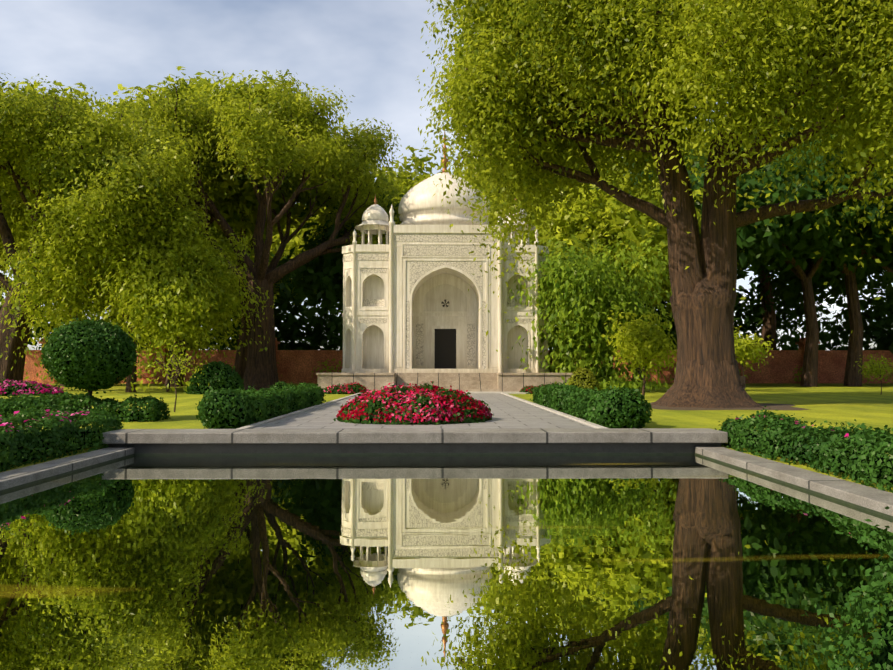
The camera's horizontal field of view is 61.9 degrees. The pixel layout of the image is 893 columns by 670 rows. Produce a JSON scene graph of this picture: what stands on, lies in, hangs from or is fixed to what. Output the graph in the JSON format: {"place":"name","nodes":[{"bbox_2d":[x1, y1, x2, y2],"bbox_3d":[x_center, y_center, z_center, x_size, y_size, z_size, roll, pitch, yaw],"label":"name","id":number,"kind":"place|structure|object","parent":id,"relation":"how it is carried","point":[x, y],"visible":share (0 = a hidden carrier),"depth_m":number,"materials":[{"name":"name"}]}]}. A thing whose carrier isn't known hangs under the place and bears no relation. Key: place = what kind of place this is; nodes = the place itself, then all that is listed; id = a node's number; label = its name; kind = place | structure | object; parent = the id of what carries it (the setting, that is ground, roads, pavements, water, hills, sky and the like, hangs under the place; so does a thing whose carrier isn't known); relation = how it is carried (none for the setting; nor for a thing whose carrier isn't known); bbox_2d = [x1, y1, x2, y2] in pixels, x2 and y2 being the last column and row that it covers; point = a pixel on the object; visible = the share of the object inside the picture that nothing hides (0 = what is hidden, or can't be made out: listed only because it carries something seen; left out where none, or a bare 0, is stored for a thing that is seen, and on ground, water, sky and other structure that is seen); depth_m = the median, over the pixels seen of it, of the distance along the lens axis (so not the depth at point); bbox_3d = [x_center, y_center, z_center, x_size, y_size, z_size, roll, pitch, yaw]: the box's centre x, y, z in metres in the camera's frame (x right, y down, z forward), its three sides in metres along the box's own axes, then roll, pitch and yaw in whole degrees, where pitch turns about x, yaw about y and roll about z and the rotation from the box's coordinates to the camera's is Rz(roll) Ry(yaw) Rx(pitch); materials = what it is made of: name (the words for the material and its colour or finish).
{"place":"outdoors","nodes":[
{"label":"outdoors","id":0,"kind":"place"},
{"bbox_2d":[0,391,85,411],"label":"flowers","id":1,"kind":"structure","parent":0,"point":[65,395],"depth_m":20.75,"materials":[{"name":"green plant"}]},
{"bbox_2d":[237,392,606,428],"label":"garden path","id":2,"kind":"structure","parent":0,"point":[510,411],"depth_m":17.58,"materials":[{"name":"grey stone"}]},
{"bbox_2d":[333,381,493,424],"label":"flower bed leaves","id":3,"kind":"object","parent":2,"relation":"on","point":[426,404],"visible":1,"depth_m":16.44,"materials":[{"name":"red plant"}]},
{"bbox_2d":[0,454,892,669],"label":"pool water","id":4,"kind":"structure","parent":0,"point":[440,562],"depth_m":5.00,"materials":[{"name":"green liquid"}]},
{"bbox_2d":[0,383,892,492],"bbox_3d":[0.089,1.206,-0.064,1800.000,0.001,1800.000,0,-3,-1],"label":"ground","id":5,"kind":"structure","parent":0,"point":[868,404],"depth_m":23.88,"materials":[{"name":"green plant"}]},
{"bbox_2d":[0,183,49,272],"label":"tree","id":6,"kind":"object","parent":5,"relation":"on","point":[1,253],"depth_m":52.70,"materials":[{"name":"green plant"}]},
{"bbox_2d":[0,379,63,395],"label":"flower bed leaves","id":7,"kind":"object","parent":5,"relation":"on","point":[13,387],"visible":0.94,"depth_m":34.93,"materials":[{"name":"pink plant"}]},
{"bbox_2d":[0,405,124,471],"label":"pool hedge","id":8,"kind":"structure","parent":5,"relation":"on","point":[59,434],"depth_m":10.22,"materials":[{"name":"green plant"}]},
{"bbox_2d":[0,78,134,385],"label":"tree","id":9,"kind":"object","parent":5,"relation":"on","point":[25,190],"depth_m":48.10,"materials":[{"name":"green plant"}]},
{"bbox_2d":[0,393,170,421],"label":"hedge","id":10,"kind":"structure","parent":5,"relation":"on","point":[153,408],"depth_m":17.30,"materials":[{"name":"green plant"}]},
{"bbox_2d":[40,317,138,409],"bbox_3d":[-8.546,0.809,17.867,2.222,2.476,2.194,0,-3,-1],"label":"topiary tree","id":11,"kind":"object","parent":5,"relation":"on","point":[87,354],"depth_m":17.25,"materials":[{"name":"green plant"}]},
{"bbox_2d":[0,73,216,383],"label":"tree","id":12,"kind":"object","parent":5,"relation":"on","point":[73,186],"depth_m":37.09,"materials":[{"name":"green plant"}]},
{"bbox_2d":[0,193,278,391],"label":"yellow tree","id":13,"kind":"object","parent":5,"relation":"on","point":[157,266],"depth_m":37.47,"materials":[{"name":"plant"}]},
{"bbox_2d":[99,283,246,391],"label":"young tree","id":14,"kind":"object","parent":5,"relation":"on","point":[206,333],"depth_m":41.07,"materials":[{"name":"green plant"}]},
{"bbox_2d":[138,350,207,411],"bbox_3d":[-7.983,1.303,21.284,2.052,1.805,1.553,-2,-3,38],"label":"young tree","id":15,"kind":"object","parent":5,"relation":"on","point":[176,363],"depth_m":21.30,"materials":[{"name":"green plant"}]},
{"bbox_2d":[184,361,244,393],"bbox_3d":[-11.744,2.167,37.781,3.038,1.727,2.688,0,-3,-1],"label":"mound shrub","id":16,"kind":"object","parent":5,"relation":"on","point":[219,375],"visible":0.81,"depth_m":37.02,"materials":[{"name":"green plant"}]},
{"bbox_2d":[195,385,257,428],"bbox_3d":[-4.563,1.572,15.399,1.265,1.083,1.176,0,-3,-1],"label":"hedge end","id":17,"kind":"object","parent":5,"relation":"on","point":[225,409],"visible":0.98,"depth_m":15.09,"materials":[{"name":"green plant"}]},
{"bbox_2d":[120,72,333,386],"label":"tree","id":18,"kind":"object","parent":5,"relation":"on","point":[232,202],"depth_m":51.11,"materials":[{"name":"green plant"}]},
{"bbox_2d":[171,211,317,349],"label":"tree","id":19,"kind":"object","parent":5,"relation":"on","point":[293,242],"depth_m":69.16,"materials":[{"name":"green plant"}]},
{"bbox_2d":[98,66,409,379],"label":"tree","id":20,"kind":"object","parent":5,"relation":"on","point":[257,87],"depth_m":52.28,"materials":[{"name":"green plant"}]},
{"bbox_2d":[122,69,405,389],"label":"tree","id":21,"kind":"object","parent":5,"relation":"on","point":[314,146],"depth_m":44.44,"materials":[{"name":"green plant"}]},
{"bbox_2d":[203,382,325,427],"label":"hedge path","id":22,"kind":"structure","parent":5,"relation":"on","point":[272,402],"depth_m":19.11,"materials":[{"name":"green plant"}]},
{"bbox_2d":[273,380,286,388],"bbox_3d":[-7.959,2.552,35.831,0.995,0.755,0.998,1,-3,-23],"label":"ball shrub","id":23,"kind":"object","parent":5,"relation":"on","point":[279,385],"visible":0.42,"depth_m":35.64,"materials":[{"name":"green plant"}]},
{"bbox_2d":[277,186,404,318],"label":"tree","id":24,"kind":"object","parent":5,"relation":"on","point":[323,277],"visible":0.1,"depth_m":50.71,"materials":[{"name":"green plant"}]},
{"bbox_2d":[324,382,369,393],"bbox_3d":[-5.082,2.679,37.441,2.462,0.691,1.546,0,-3,-1],"label":"flower bed","id":25,"kind":"object","parent":5,"relation":"on","point":[347,388],"visible":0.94,"depth_m":37.04,"materials":[{"name":"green plant"}]},
{"bbox_2d":[290,145,479,242],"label":"tree","id":26,"kind":"object","parent":5,"relation":"on","point":[407,176],"visible":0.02,"depth_m":70.50,"materials":[{"name":"green plant"}]},
{"bbox_2d":[316,372,575,391],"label":"platform","id":27,"kind":"structure","parent":5,"relation":"on","point":[492,382],"depth_m":38.59,"materials":[{"name":"stone"}]},
{"bbox_2d":[342,131,548,372],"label":"mausoleum","id":28,"kind":"structure","parent":27,"relation":"on","point":[412,303],"depth_m":40.83,"materials":[{"name":"stone"}]},
{"bbox_2d":[0,428,892,518],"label":"pool coping","id":29,"kind":"object","parent":5,"relation":"on","point":[701,442],"visible":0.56,"depth_m":11.38,"materials":[{"name":"grey stone"}]},
{"bbox_2d":[0,244,892,353],"bbox_3d":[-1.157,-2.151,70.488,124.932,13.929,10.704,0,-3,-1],"label":"trees","id":30,"kind":"object","parent":5,"relation":"on","point":[876,330],"visible":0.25,"depth_m":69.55,"materials":[{"name":"green plant"}]},
{"bbox_2d":[24,358,892,383],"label":"shrub leaves","id":31,"kind":"object","parent":5,"relation":"on","point":[795,378],"visible":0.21,"depth_m":64.49,"materials":[{"name":"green plant"}]},
{"bbox_2d":[454,149,605,223],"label":"tree","id":32,"kind":"object","parent":5,"relation":"on","point":[461,176],"visible":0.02,"depth_m":65.00,"materials":[{"name":"green plant"}]},
{"bbox_2d":[519,382,550,393],"bbox_3d":[4.973,2.700,37.557,2.609,0.683,1.555,0,-3,-1],"label":"flower bed","id":33,"kind":"object","parent":5,"relation":"on","point":[528,389],"visible":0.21,"depth_m":37.32,"materials":[{"name":"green plant"}]},
{"bbox_2d":[568,367,600,390],"bbox_3d":[6.642,2.244,36.006,1.663,1.432,1.715,-2,-4,42],"label":"golden shrub","id":34,"kind":"object","parent":5,"relation":"on","point":[584,377],"visible":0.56,"depth_m":35.59,"materials":[{"name":"yellow plant"}]},
{"bbox_2d":[530,382,640,426],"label":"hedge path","id":35,"kind":"structure","parent":5,"relation":"on","point":[571,400],"depth_m":19.96,"materials":[{"name":"green plant"}]},
{"bbox_2d":[508,234,675,391],"bbox_3d":[7.974,-1.193,41.890,10.358,8.863,10.227,0,-3,-1],"label":"weeping tree","id":36,"kind":"object","parent":5,"relation":"on","point":[579,298],"depth_m":39.63,"materials":[{"name":"green plant"}]},
{"bbox_2d":[514,187,700,376],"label":"tree","id":37,"kind":"object","parent":5,"relation":"on","point":[631,234],"depth_m":47.80,"materials":[{"name":"green plant"}]},
{"bbox_2d":[592,385,652,427],"bbox_3d":[3.657,1.561,15.523,1.232,1.036,1.312,0,-3,-1],"label":"hedge end","id":38,"kind":"object","parent":5,"relation":"on","point":[622,408],"visible":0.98,"depth_m":15.20,"materials":[{"name":"green plant"}]},
{"bbox_2d":[489,119,766,225],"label":"tree","id":39,"kind":"object","parent":5,"relation":"on","point":[553,204],"visible":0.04,"depth_m":63.84,"materials":[{"name":"green plant"}]},
{"bbox_2d":[601,306,676,396],"bbox_3d":[8.803,0.710,33.501,4.081,4.141,3.894,0,-3,-1],"label":"young tree","id":40,"kind":"object","parent":5,"relation":"on","point":[632,342],"depth_m":33.16,"materials":[{"name":"green plant"}]},
{"bbox_2d":[542,152,748,382],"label":"tree","id":41,"kind":"object","parent":5,"relation":"on","point":[631,217],"depth_m":48.92,"materials":[{"name":"green plant"}]},
{"bbox_2d":[415,0,892,407],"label":"tree","id":42,"kind":"object","parent":5,"relation":"on","point":[677,47],"depth_m":23.30,"materials":[{"name":"green plant"}]},
{"bbox_2d":[677,133,742,153],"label":"tree","id":43,"kind":"object","parent":5,"relation":"on","point":[703,148],"depth_m":63.02,"materials":[{"name":"green plant"}]},
{"bbox_2d":[651,402,808,409],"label":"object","id":44,"kind":"object","parent":5,"relation":"on","point":[778,406],"visible":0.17,"depth_m":23.14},
{"bbox_2d":[675,119,801,349],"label":"tree","id":45,"kind":"object","parent":5,"relation":"on","point":[769,324],"depth_m":68.10,"materials":[{"name":"green plant"}]},
{"bbox_2d":[588,143,892,296],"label":"tree","id":46,"kind":"object","parent":5,"relation":"on","point":[805,232],"depth_m":48.77,"materials":[{"name":"green plant"}]},
{"bbox_2d":[734,326,772,378],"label":"young tree","id":47,"kind":"object","parent":5,"relation":"on","point":[750,353],"depth_m":40.94,"materials":[{"name":"green plant"}]},
{"bbox_2d":[692,143,892,386],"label":"tree","id":48,"kind":"object","parent":5,"relation":"on","point":[748,238],"depth_m":52.73,"materials":[{"name":"green plant"}]},
{"bbox_2d":[715,405,892,492],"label":"pool hedge","id":49,"kind":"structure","parent":5,"relation":"on","point":[857,453],"depth_m":9.27,"materials":[{"name":"green plant"}]},
{"bbox_2d":[742,132,892,385],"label":"tree","id":50,"kind":"object","parent":5,"relation":"on","point":[853,376],"depth_m":54.38,"materials":[{"name":"green plant"}]},
{"bbox_2d":[768,186,892,301],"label":"tree","id":51,"kind":"object","parent":5,"relation":"on","point":[822,275],"depth_m":52.59,"materials":[{"name":"green plant"}]},
{"bbox_2d":[782,506,892,669],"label":"shrub","id":52,"kind":"object","parent":5,"relation":"on","point":[882,657],"visible":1,"depth_m":2.10,"materials":[{"name":"green plant"}]},
{"bbox_2d":[854,353,892,394],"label":"young tree","id":53,"kind":"object","parent":5,"relation":"on","point":[873,369],"depth_m":36.16,"materials":[{"name":"green plant"}]},
{"bbox_2d":[867,222,892,293],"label":"tree","id":54,"kind":"object","parent":5,"relation":"on","point":[886,274],"depth_m":54.41,"materials":[{"name":"green plant"}]},
{"bbox_2d":[0,0,892,349],"label":"sky","id":55,"kind":"structure","parent":0,"point":[369,50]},
{"bbox_2d":[23,337,892,383],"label":"boundary wall","id":56,"kind":"structure","parent":0,"point":[295,366],"depth_m":65.87,"materials":[{"name":"red brick"}]},
{"bbox_2d":[740,376,745,388],"bbox_3d":[11.809,2.225,31.880,1.800,0.950,0.520,-2,-3,34],"label":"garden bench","id":57,"kind":"object","parent":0,"point":[743,381],"visible":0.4,"depth_m":31.57,"materials":[{"name":"brown wood"}]}
]}

